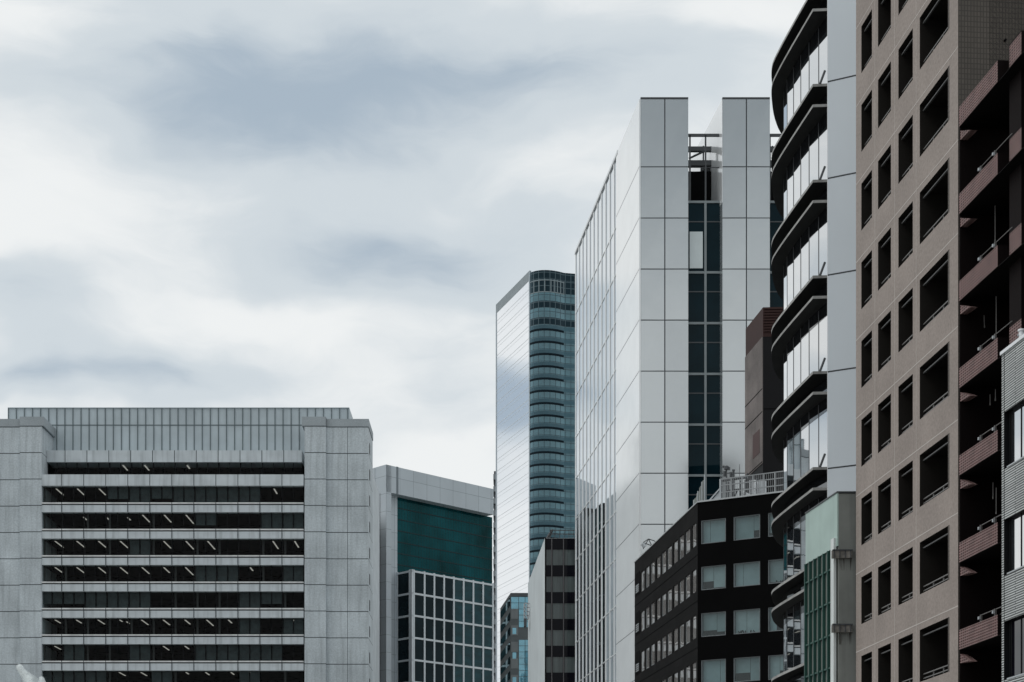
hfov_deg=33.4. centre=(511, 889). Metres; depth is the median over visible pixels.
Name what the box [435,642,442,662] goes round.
window
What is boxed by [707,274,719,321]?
window
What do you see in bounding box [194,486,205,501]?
window
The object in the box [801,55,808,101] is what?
window
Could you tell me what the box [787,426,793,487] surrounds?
window
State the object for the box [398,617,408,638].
window
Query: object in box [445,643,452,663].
window
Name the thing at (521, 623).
window
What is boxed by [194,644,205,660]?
window
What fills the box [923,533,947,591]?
window
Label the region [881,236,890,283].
window
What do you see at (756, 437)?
window
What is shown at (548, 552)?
window
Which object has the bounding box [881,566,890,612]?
window
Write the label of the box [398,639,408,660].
window
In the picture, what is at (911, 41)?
window
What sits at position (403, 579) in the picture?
window
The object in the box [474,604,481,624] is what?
window
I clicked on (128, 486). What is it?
window
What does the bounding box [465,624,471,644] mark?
window
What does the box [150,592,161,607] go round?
window
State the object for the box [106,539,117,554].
window
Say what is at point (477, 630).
window
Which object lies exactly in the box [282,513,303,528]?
window
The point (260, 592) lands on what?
window
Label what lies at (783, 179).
window
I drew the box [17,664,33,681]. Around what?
steam puff
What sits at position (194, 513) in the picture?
window
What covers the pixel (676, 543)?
window
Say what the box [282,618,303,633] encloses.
window
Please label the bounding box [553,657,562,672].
window
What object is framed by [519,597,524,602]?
window
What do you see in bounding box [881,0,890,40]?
window
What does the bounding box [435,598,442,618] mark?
window
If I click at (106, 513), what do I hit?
window
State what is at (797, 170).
window
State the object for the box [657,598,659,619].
window
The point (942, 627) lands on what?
window
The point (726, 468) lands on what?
roof antenna
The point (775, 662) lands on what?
window
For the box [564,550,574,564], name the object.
window
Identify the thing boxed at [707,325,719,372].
window
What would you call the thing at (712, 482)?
window
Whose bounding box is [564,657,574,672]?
window
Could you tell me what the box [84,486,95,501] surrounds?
window
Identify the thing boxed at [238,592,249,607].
window
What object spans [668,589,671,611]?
window
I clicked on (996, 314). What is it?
laundry pole
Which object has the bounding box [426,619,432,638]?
window
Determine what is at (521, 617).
window
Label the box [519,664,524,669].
window
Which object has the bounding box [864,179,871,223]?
window
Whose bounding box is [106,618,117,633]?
window
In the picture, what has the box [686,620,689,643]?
window
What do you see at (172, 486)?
window
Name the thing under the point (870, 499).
window
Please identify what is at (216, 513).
window
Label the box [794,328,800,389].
window
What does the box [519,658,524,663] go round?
window
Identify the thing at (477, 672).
window
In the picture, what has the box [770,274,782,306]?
window
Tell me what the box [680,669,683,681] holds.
window
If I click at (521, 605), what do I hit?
window
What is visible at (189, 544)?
office building
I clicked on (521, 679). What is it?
window
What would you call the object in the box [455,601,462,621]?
window
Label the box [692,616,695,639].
window
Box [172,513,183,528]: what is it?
window
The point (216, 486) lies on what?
window
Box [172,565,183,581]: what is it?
window
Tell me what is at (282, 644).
window
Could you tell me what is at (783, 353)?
window
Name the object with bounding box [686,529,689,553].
window
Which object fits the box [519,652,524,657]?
window
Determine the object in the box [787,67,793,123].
window
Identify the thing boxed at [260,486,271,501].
window
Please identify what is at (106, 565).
window
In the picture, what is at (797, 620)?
window
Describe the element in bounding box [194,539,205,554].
window
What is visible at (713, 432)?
window
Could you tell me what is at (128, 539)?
window
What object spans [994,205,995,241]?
laundry pole
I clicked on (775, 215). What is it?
window
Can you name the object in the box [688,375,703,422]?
window
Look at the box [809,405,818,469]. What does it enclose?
window
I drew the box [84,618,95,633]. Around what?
window
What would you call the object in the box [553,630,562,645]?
window
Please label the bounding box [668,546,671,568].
window
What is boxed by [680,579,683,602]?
window
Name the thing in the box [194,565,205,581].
window
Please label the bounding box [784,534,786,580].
window
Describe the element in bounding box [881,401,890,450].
window
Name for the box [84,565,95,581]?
window
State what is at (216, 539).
window
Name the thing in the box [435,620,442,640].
window
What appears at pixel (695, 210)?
window
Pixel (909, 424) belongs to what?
window
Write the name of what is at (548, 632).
window
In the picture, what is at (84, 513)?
window
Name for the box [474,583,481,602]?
window
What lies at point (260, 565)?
window
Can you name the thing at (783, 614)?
window
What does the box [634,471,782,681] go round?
office building
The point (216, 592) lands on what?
window
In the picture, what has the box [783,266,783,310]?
window
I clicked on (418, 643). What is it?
window
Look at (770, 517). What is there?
window
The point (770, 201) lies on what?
window frame
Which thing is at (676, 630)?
window
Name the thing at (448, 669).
window
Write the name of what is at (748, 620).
window
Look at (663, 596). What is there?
window
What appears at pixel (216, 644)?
window
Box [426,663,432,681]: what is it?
window
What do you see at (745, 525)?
window
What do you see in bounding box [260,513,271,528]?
window
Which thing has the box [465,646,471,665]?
window
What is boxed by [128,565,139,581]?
window
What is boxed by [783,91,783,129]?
window
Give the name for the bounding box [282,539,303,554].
window
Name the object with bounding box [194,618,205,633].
window
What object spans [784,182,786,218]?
window
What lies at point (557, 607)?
window
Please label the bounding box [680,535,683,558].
window
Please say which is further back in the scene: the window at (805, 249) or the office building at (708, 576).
the office building at (708, 576)
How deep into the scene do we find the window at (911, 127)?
56.98 m
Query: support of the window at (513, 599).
in the office building at (513, 649)
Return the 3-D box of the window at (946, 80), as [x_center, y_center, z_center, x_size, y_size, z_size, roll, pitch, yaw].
[13.515,-24.539,54.096,0.070,1.529,2.710,0,0,-6]
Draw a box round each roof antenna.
[722,466,729,496]
[730,469,734,496]
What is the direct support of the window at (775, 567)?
in the office building at (708, 576)
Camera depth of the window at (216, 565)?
240.51 m
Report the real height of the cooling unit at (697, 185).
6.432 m
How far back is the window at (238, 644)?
240.51 m
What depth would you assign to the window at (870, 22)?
61.22 m
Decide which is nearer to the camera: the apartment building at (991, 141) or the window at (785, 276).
the apartment building at (991, 141)
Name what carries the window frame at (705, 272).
in the office tower at (675, 292)
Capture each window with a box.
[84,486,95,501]
[84,513,95,528]
[84,539,95,554]
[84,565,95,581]
[84,592,95,607]
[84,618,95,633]
[84,644,95,660]
[106,486,117,501]
[106,513,117,528]
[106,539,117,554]
[106,565,117,581]
[106,592,117,607]
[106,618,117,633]
[106,644,117,660]
[106,671,128,681]
[128,486,139,501]
[128,513,139,528]
[128,539,139,554]
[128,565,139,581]
[128,592,139,607]
[128,618,139,633]
[128,644,139,660]
[150,486,161,501]
[150,513,161,528]
[150,539,161,554]
[150,565,161,581]
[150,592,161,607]
[150,618,161,633]
[150,644,161,660]
[172,486,183,501]
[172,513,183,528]
[172,539,183,554]
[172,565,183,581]
[172,592,183,607]
[172,618,183,633]
[172,644,183,660]
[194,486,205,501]
[194,513,205,528]
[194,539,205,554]
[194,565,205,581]
[194,592,205,607]
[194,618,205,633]
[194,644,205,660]
[216,486,227,501]
[216,513,227,528]
[216,539,227,554]
[216,565,227,581]
[216,592,227,607]
[216,618,227,633]
[216,644,227,660]
[238,486,249,501]
[238,513,249,528]
[238,539,249,554]
[238,565,249,581]
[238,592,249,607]
[238,618,249,633]
[238,644,249,660]
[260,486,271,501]
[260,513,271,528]
[260,539,271,554]
[260,565,271,581]
[260,592,271,607]
[260,618,271,633]
[260,644,271,660]
[282,486,303,501]
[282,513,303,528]
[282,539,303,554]
[282,565,303,581]
[282,592,303,607]
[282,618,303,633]
[282,644,303,660]
[398,573,408,594]
[398,595,408,616]
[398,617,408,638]
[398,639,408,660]
[398,661,408,681]
[415,573,422,593]
[415,595,422,615]
[415,617,422,637]
[415,639,422,659]
[415,661,422,681]
[426,575,432,594]
[426,597,432,616]
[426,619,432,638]
[426,641,432,660]
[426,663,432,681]
[435,576,442,596]
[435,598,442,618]
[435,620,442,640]
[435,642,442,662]
[435,664,442,681]
[445,578,452,598]
[445,600,452,619]
[445,621,452,641]
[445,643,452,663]
[445,665,452,681]
[455,580,462,599]
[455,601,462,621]
[455,623,462,642]
[455,645,462,664]
[455,666,462,681]
[465,581,471,601]
[465,603,471,622]
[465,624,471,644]
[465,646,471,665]
[465,667,471,681]
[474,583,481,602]
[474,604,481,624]
[474,626,481,645]
[474,647,481,666]
[474,669,481,681]
[484,585,491,604]
[484,606,491,625]
[484,627,491,647]
[484,649,491,668]
[484,670,491,681]
[511,597,517,602]
[511,603,517,608]
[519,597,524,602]
[519,603,523,608]
[519,609,523,614]
[519,615,523,620]
[519,621,523,626]
[519,640,524,645]
[519,646,524,651]
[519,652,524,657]
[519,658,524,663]
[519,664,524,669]
[519,671,524,675]
[519,677,524,681]
[546,550,550,564]
[546,576,550,591]
[546,603,550,618]
[546,630,550,645]
[546,657,550,672]
[553,550,562,564]
[553,576,562,591]
[553,603,562,618]
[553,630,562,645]
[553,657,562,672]
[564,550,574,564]
[564,576,574,591]
[564,603,574,618]
[564,630,574,645]
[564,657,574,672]
[641,571,643,591]
[641,611,643,631]
[641,651,643,671]
[646,566,648,587]
[646,607,648,627]
[646,647,648,668]
[651,561,654,583]
[651,602,654,624]
[651,643,654,665]
[657,556,659,578]
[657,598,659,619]
[657,640,659,661]
[662,551,665,573]
[662,593,665,615]
[662,636,665,658]
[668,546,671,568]
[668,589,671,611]
[668,632,671,654]
[674,540,677,563]
[674,584,677,607]
[674,628,677,651]
[674,672,677,681]
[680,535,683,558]
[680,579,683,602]
[680,624,683,647]
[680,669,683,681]
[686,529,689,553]
[686,574,689,598]
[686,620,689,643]
[686,666,689,681]
[688,203,703,270]
[688,274,703,321]
[688,325,703,372]
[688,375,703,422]
[688,426,703,473]
[688,477,703,508]
[692,524,695,548]
[692,570,695,593]
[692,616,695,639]
[692,662,695,681]
[701,518,725,543]
[701,564,725,589]
[701,611,725,636]
[701,659,725,681]
[707,203,719,270]
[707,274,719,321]
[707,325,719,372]
[707,375,719,422]
[707,426,719,473]
[707,477,719,499]
[734,514,759,539]
[734,561,759,586]
[734,608,759,633]
[734,656,759,681]
[753,429,759,458]
[768,513,773,536]
[768,559,782,583]
[768,607,782,631]
[768,654,782,679]
[770,203,782,270]
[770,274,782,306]
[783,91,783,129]
[783,179,783,220]
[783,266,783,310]
[783,353,783,400]
[783,440,783,490]
[783,527,783,581]
[783,614,783,671]
[784,93,786,128]
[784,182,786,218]
[784,270,786,309]
[784,358,786,399]
[784,446,786,490]
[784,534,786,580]
[784,623,786,670]
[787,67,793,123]
[787,157,793,214]
[787,247,793,305]
[787,337,793,396]
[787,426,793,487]
[787,516,793,578]
[787,606,793,669]
[794,55,800,112]
[794,146,800,204]
[794,237,800,296]
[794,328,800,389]
[794,420,800,481]
[794,511,800,574]
[794,602,800,666]
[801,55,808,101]
[801,148,808,194]
[801,240,808,288]
[801,332,808,382]
[801,425,808,475]
[801,520,805,569]
[801,612,803,663]
[809,29,818,88]
[809,123,818,183]
[809,217,818,278]
[809,311,818,374]
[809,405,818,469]
[819,31,826,83]
[819,126,826,178]
[819,221,826,274]
[819,316,826,370]
[819,412,826,466]
[864,19,871,66]
[864,99,871,145]
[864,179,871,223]
[864,258,871,302]
[864,338,871,381]
[864,418,871,462]
[864,498,871,542]
[864,577,871,620]
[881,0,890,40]
[881,71,890,121]
[881,153,890,202]
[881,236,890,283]
[881,318,890,368]
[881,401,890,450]
[881,484,890,531]
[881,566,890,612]
[901,38,912,92]
[901,124,912,176]
[901,210,912,260]
[901,296,912,348]
[901,382,912,433]
[901,468,912,517]
[901,554,912,602]
[901,639,912,681]
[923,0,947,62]
[923,77,947,149]
[923,169,947,237]
[923,260,947,328]
[923,351,947,416]
[923,442,947,503]
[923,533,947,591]
[923,624,947,678]
[1007,403,1023,467]
[1007,512,1023,573]
[1007,616,1023,678]
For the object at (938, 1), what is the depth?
54.50 m
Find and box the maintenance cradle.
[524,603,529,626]
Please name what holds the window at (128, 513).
in the office building at (189, 544)
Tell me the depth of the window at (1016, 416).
45.37 m
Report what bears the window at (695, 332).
in the office tower at (675, 292)
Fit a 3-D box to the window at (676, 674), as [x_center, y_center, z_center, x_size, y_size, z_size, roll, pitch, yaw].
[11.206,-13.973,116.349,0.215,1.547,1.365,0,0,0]
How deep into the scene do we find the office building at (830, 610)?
63.03 m
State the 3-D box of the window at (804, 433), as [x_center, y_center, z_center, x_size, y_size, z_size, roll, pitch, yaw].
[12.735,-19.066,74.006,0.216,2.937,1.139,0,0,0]
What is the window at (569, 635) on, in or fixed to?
in the office building at (551, 622)
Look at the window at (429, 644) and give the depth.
303.84 m
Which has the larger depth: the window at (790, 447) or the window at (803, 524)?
the window at (790, 447)
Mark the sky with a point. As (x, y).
(204, 203)
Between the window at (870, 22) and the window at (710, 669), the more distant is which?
the window at (710, 669)
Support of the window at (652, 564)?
in the office building at (708, 576)
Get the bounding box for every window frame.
[688,201,719,499]
[770,201,782,291]
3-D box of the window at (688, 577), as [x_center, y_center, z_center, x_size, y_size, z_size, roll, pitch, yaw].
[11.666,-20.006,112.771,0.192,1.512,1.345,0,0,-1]
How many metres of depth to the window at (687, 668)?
112.79 m
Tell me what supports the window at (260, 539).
in the office building at (189, 544)
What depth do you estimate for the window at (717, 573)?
109.75 m
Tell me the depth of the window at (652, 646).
123.73 m
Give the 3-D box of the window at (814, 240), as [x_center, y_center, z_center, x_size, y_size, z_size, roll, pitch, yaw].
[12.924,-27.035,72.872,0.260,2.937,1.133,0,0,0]
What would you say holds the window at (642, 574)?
in the office building at (708, 576)
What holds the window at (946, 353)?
in the apartment building at (923, 67)
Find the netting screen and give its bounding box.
[693,474,704,504]
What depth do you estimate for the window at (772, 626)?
107.73 m
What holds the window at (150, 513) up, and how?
in the office building at (189, 544)
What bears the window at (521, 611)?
in the office building at (513, 649)
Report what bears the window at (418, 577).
in the office building at (436, 604)
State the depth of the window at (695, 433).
150.89 m
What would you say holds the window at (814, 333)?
in the office building at (813, 244)
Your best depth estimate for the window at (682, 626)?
114.51 m
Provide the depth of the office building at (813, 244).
72.71 m
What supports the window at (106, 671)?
in the office building at (189, 544)
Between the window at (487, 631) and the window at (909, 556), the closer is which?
the window at (909, 556)
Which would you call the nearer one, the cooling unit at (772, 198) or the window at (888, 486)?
the window at (888, 486)
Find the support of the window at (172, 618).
in the office building at (189, 544)
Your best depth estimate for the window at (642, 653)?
127.59 m
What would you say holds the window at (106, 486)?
in the office building at (189, 544)
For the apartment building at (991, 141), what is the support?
on the ground
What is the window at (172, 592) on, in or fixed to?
in the office building at (189, 544)
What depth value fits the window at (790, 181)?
76.28 m
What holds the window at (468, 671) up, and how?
in the office building at (436, 604)
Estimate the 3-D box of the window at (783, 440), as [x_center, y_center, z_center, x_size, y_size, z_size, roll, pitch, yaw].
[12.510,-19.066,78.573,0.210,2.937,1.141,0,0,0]
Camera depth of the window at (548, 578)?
199.95 m
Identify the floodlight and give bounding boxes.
[641,539,654,548]
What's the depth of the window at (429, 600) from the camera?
303.84 m
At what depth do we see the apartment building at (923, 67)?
56.55 m
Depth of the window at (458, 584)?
308.78 m
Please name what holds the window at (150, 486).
in the office building at (189, 544)
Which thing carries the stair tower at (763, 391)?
on the ground
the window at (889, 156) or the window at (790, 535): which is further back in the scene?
the window at (790, 535)
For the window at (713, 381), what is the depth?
150.89 m
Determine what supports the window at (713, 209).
in the office tower at (675, 292)
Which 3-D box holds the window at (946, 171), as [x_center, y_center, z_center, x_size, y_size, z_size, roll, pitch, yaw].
[13.515,-21.698,54.096,0.070,1.529,2.710,0,0,-6]
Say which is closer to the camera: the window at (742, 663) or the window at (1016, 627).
the window at (1016, 627)
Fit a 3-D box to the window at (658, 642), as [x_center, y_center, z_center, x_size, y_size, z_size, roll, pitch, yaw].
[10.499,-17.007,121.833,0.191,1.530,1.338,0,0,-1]
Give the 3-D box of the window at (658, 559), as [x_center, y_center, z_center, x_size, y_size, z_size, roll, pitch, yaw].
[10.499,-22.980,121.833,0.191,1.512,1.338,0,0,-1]
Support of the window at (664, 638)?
in the office building at (708, 576)
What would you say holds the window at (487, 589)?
in the office building at (436, 604)
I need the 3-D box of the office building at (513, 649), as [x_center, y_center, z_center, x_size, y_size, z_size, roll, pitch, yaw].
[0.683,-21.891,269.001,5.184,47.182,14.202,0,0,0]
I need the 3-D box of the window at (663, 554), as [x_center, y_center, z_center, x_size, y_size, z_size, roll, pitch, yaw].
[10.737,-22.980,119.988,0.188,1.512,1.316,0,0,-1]
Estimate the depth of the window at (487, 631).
313.87 m
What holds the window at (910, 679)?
in the apartment building at (923, 67)
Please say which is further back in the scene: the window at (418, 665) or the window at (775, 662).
the window at (418, 665)
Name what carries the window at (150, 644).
in the office building at (189, 544)
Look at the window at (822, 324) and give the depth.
71.78 m
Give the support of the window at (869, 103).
in the apartment building at (923, 67)
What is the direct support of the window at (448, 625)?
in the office building at (436, 604)
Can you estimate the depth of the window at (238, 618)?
240.51 m
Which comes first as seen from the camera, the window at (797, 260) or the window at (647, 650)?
the window at (797, 260)
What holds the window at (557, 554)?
in the office building at (551, 622)
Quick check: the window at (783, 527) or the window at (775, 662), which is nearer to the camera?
the window at (783, 527)
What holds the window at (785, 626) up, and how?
in the office building at (813, 244)
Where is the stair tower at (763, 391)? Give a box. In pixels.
[745,307,782,492]
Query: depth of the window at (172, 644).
240.51 m
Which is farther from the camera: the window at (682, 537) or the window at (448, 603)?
the window at (448, 603)
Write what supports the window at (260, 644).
in the office building at (189, 544)
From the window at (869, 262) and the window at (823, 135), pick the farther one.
the window at (823, 135)
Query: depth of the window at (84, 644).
240.51 m
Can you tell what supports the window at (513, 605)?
in the office building at (513, 649)
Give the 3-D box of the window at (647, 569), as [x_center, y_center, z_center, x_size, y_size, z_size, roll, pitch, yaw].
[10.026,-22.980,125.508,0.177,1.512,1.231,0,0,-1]
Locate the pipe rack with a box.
[721,473,765,497]
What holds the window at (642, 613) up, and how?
in the office building at (708, 576)
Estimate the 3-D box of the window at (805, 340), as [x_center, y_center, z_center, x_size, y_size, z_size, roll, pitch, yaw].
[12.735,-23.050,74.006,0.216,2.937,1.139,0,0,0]
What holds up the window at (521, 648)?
in the office building at (513, 649)
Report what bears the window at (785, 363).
in the office building at (813, 244)
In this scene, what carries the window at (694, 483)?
in the office tower at (675, 292)
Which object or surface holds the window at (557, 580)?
in the office building at (551, 622)
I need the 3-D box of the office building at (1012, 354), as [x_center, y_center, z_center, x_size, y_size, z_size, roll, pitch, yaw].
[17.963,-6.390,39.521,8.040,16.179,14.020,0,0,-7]
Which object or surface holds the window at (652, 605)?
in the office building at (708, 576)
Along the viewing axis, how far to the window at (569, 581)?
199.95 m
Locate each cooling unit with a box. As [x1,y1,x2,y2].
[688,146,710,200]
[771,146,773,200]
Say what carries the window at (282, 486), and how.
in the office building at (189, 544)
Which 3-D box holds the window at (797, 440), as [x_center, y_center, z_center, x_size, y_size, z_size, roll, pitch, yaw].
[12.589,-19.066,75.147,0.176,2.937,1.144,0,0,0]
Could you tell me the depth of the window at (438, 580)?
305.48 m
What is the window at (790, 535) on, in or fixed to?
in the office building at (813, 244)
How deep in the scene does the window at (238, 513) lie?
240.51 m
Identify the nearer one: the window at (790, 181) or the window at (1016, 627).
the window at (1016, 627)
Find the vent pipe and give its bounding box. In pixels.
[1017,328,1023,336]
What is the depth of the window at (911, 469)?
56.98 m
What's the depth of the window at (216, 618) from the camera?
240.51 m
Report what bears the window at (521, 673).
in the office building at (513, 649)
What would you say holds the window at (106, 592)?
in the office building at (189, 544)
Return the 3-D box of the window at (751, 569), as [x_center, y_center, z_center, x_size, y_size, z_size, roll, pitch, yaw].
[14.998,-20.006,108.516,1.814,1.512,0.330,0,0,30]
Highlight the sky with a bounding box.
[0,0,805,582]
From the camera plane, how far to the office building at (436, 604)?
307.06 m
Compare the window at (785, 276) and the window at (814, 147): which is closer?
the window at (814, 147)
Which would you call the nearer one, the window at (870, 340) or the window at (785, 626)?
the window at (870, 340)
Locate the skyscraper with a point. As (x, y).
(535, 407)
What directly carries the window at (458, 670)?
in the office building at (436, 604)
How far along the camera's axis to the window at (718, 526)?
109.78 m
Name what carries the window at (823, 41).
in the office building at (813, 244)
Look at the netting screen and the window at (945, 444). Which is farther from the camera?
the netting screen
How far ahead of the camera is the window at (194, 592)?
240.51 m
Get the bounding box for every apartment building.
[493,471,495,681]
[856,0,1023,681]
[959,30,1023,681]
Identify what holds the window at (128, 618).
in the office building at (189, 544)
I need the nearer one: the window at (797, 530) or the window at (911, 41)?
the window at (911, 41)
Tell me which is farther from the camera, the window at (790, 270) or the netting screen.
the netting screen
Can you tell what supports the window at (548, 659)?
in the office building at (551, 622)
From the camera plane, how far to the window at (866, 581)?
61.17 m
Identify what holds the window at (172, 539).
in the office building at (189, 544)
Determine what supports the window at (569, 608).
in the office building at (551, 622)
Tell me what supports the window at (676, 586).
in the office building at (708, 576)
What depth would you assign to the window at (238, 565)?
240.51 m
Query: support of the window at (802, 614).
in the office building at (813, 244)
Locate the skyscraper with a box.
[496,270,574,681]
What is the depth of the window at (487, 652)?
314.02 m
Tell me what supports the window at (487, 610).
in the office building at (436, 604)
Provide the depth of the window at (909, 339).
56.98 m
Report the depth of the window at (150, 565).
240.51 m
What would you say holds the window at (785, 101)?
in the office building at (813, 244)
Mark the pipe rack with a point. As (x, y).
(750, 486)
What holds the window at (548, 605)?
in the office building at (551, 622)
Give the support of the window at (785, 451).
in the office building at (813, 244)
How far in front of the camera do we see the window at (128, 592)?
240.51 m
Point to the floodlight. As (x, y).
(643, 544)
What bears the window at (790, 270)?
in the office building at (813, 244)
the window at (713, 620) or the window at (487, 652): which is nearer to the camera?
the window at (713, 620)
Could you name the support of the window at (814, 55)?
in the office building at (813, 244)
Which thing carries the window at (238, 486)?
in the office building at (189, 544)
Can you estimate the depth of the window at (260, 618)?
240.51 m
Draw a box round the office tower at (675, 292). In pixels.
[575,97,782,681]
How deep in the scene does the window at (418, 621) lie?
302.07 m
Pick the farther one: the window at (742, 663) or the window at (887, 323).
the window at (742, 663)
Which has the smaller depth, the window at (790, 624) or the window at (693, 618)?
the window at (790, 624)
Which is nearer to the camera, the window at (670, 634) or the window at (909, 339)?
the window at (909, 339)
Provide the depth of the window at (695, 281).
150.89 m
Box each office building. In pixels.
[0,407,379,681]
[373,465,493,681]
[500,593,527,681]
[528,530,574,681]
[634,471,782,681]
[771,0,855,681]
[804,491,855,681]
[1000,334,1023,681]
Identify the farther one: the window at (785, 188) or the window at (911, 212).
the window at (785, 188)
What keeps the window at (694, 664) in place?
in the office building at (708, 576)
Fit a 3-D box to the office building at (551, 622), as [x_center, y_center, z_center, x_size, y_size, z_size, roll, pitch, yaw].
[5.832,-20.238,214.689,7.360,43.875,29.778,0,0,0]
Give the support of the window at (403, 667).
in the office building at (436, 604)
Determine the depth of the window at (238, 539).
240.51 m
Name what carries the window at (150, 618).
in the office building at (189, 544)
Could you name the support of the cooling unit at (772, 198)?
on the office tower at (675, 292)
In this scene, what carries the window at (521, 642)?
in the office building at (513, 649)
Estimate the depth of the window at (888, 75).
59.23 m
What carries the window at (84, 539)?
in the office building at (189, 544)
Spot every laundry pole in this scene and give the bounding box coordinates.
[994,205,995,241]
[996,296,996,332]
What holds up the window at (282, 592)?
in the office building at (189, 544)
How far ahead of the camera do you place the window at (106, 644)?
240.51 m
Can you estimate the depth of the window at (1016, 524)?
45.37 m
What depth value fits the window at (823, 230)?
71.78 m
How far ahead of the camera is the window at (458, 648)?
308.93 m
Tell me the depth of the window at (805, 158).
74.03 m
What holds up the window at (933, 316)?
in the apartment building at (923, 67)
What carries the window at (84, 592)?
in the office building at (189, 544)
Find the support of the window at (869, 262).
in the apartment building at (923, 67)
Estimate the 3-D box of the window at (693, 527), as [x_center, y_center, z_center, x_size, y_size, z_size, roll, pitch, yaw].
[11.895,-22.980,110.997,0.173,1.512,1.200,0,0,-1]
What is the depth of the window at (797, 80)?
75.12 m
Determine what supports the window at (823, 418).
in the office building at (813, 244)
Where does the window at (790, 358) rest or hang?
in the office building at (813, 244)
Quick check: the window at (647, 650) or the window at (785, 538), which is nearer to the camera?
the window at (785, 538)
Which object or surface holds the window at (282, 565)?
in the office building at (189, 544)
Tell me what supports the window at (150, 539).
in the office building at (189, 544)
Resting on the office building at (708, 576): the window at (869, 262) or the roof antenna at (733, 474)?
the roof antenna at (733, 474)
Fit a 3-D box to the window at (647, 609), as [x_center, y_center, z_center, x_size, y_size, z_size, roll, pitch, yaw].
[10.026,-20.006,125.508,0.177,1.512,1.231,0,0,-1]
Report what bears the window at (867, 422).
in the apartment building at (923, 67)
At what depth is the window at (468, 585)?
310.52 m
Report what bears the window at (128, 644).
in the office building at (189, 544)

